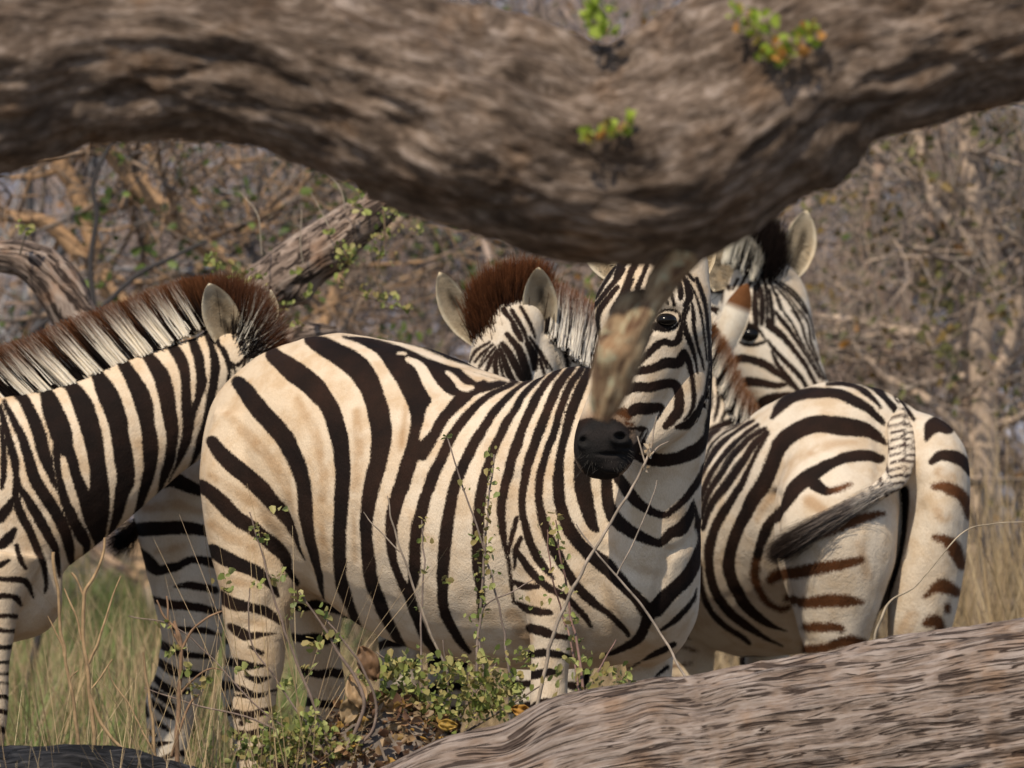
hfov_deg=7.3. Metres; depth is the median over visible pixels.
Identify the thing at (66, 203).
thorn bush
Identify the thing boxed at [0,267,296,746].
zebra
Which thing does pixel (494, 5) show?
thorn bush
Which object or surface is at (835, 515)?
zebra
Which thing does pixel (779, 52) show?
sprout
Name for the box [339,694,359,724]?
dead leaf
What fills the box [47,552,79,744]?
dead weed
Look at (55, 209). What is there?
thorn bush
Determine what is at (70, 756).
charred log
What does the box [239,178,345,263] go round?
dry twig
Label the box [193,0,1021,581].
thorn bush
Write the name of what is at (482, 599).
leafy shrub
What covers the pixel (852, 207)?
thorn bush
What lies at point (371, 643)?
dry grass
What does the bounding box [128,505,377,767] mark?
leafy shrub
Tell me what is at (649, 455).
dry twig
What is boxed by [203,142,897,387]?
thorn bush
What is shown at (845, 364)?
thorn bush
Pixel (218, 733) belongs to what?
dry grass
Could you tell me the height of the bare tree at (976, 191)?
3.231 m
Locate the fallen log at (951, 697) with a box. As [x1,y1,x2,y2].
[381,617,1023,767]
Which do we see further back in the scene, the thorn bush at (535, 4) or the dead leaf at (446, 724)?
the thorn bush at (535, 4)
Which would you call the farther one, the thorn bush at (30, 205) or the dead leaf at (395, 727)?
the thorn bush at (30, 205)
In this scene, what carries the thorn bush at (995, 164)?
on the ground at (374, 742)
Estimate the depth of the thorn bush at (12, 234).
27.34 m
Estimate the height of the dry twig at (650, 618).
0.448 m
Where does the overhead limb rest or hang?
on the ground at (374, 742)
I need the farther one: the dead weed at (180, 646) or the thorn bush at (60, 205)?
the thorn bush at (60, 205)
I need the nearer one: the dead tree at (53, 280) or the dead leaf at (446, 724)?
the dead leaf at (446, 724)
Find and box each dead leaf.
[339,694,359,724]
[345,674,366,708]
[357,645,379,680]
[387,722,405,734]
[438,719,457,730]
[511,705,528,715]
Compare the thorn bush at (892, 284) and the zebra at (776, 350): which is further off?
the thorn bush at (892, 284)
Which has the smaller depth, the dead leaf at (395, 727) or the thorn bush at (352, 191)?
the dead leaf at (395, 727)
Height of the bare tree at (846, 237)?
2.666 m
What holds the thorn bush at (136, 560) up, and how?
on the ground at (374, 742)
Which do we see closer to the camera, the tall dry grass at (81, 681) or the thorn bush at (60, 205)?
the tall dry grass at (81, 681)
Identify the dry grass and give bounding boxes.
[0,485,447,767]
[5,556,304,767]
[7,627,873,767]
[8,506,1023,737]
[876,365,1023,637]
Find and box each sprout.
[15,219,36,254]
[202,188,371,329]
[331,206,423,313]
[577,108,636,149]
[579,0,620,44]
[726,0,825,68]
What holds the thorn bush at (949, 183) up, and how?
on the ground at (374, 742)
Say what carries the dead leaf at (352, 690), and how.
on the leaf litter at (396, 703)
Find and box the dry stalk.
[873,521,1023,639]
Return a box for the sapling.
[16,144,207,709]
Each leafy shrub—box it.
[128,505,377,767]
[347,639,538,734]
[414,434,543,717]
[537,512,635,696]
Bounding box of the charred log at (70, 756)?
[0,744,196,767]
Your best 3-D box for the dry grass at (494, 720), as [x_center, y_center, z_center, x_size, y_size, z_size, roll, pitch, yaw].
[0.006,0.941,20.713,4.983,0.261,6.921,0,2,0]
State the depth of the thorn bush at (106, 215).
30.24 m
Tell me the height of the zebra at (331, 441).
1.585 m
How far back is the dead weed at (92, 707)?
16.63 m
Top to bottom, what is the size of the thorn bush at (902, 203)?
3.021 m
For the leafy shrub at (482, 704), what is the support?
on the ground at (374, 742)
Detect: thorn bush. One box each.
[0,0,911,652]
[0,140,459,603]
[0,141,313,598]
[0,143,307,335]
[0,143,334,571]
[0,154,368,607]
[1,148,313,611]
[1,171,78,333]
[3,144,266,229]
[8,1,583,362]
[8,162,121,246]
[33,141,332,291]
[170,0,573,325]
[171,0,663,319]
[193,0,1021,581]
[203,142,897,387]
[250,0,1023,544]
[260,0,683,260]
[363,0,1021,641]
[383,11,1023,567]
[530,0,568,21]
[556,0,1023,535]
[580,156,1023,511]
[669,2,991,325]
[781,108,1023,552]
[788,125,1023,570]
[832,106,1023,355]
[839,107,1023,290]
[904,110,1023,407]
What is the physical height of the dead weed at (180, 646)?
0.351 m
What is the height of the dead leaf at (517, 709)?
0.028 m
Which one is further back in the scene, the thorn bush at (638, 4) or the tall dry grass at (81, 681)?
the thorn bush at (638, 4)
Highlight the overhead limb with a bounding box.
[0,0,1023,422]
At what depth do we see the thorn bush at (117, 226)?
32.31 m
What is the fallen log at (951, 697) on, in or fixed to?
on the ground at (374, 742)
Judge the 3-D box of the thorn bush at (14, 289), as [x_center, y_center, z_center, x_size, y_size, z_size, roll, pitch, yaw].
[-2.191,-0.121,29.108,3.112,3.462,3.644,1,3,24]
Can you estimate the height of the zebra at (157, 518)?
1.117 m
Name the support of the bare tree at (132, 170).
on the ground at (374, 742)
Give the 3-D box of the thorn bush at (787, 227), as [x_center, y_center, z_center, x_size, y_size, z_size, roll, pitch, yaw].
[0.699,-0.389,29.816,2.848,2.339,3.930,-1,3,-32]
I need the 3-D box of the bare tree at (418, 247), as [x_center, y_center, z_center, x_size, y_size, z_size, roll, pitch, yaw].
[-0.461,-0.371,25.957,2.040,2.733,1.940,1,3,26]
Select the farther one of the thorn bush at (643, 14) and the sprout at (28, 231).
the thorn bush at (643, 14)
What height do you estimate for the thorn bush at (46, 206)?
2.649 m
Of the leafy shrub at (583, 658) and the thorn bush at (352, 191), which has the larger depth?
the thorn bush at (352, 191)
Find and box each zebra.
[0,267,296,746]
[102,459,593,767]
[199,255,720,767]
[436,252,597,719]
[672,283,969,676]
[709,210,827,664]
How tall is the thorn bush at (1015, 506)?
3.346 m
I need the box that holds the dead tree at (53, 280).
[0,195,398,764]
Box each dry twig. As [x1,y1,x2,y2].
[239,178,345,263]
[363,496,447,671]
[535,416,667,704]
[576,480,685,675]
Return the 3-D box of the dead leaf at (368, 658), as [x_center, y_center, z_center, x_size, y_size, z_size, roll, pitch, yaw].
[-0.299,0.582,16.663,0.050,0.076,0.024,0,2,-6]
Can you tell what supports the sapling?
on the ground at (374, 742)
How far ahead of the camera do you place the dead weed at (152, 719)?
16.64 m
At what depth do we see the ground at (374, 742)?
29.84 m
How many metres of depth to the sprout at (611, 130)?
12.79 m
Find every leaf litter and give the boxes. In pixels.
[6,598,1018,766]
[269,689,461,767]
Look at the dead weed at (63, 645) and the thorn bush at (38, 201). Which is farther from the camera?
the thorn bush at (38, 201)
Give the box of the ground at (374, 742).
[0,0,1023,767]
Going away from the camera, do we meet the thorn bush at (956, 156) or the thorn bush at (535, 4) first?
the thorn bush at (956, 156)
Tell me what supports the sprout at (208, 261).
attached to the dead tree at (53, 280)
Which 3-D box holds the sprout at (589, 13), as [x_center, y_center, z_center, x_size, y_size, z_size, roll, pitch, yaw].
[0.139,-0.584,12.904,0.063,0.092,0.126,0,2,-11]
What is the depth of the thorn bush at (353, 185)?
30.02 m
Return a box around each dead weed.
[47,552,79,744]
[64,538,122,746]
[108,652,156,755]
[154,596,222,761]
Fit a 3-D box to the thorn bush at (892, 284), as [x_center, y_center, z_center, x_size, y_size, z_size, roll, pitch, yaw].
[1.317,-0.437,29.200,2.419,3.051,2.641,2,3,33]
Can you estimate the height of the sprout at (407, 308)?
0.278 m
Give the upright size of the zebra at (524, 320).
1.448 m
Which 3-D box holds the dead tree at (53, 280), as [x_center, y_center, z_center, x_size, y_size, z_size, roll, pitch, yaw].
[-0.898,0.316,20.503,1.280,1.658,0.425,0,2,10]
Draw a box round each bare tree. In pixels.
[0,140,600,674]
[95,0,629,356]
[556,102,1023,625]
[776,104,1023,483]
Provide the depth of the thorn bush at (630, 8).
26.71 m
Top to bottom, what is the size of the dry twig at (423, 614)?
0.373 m
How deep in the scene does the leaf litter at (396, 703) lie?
16.69 m
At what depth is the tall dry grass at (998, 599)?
22.47 m
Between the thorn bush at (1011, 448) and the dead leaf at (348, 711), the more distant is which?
the thorn bush at (1011, 448)
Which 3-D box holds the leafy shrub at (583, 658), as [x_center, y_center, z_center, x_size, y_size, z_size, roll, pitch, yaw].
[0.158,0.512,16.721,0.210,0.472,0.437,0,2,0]

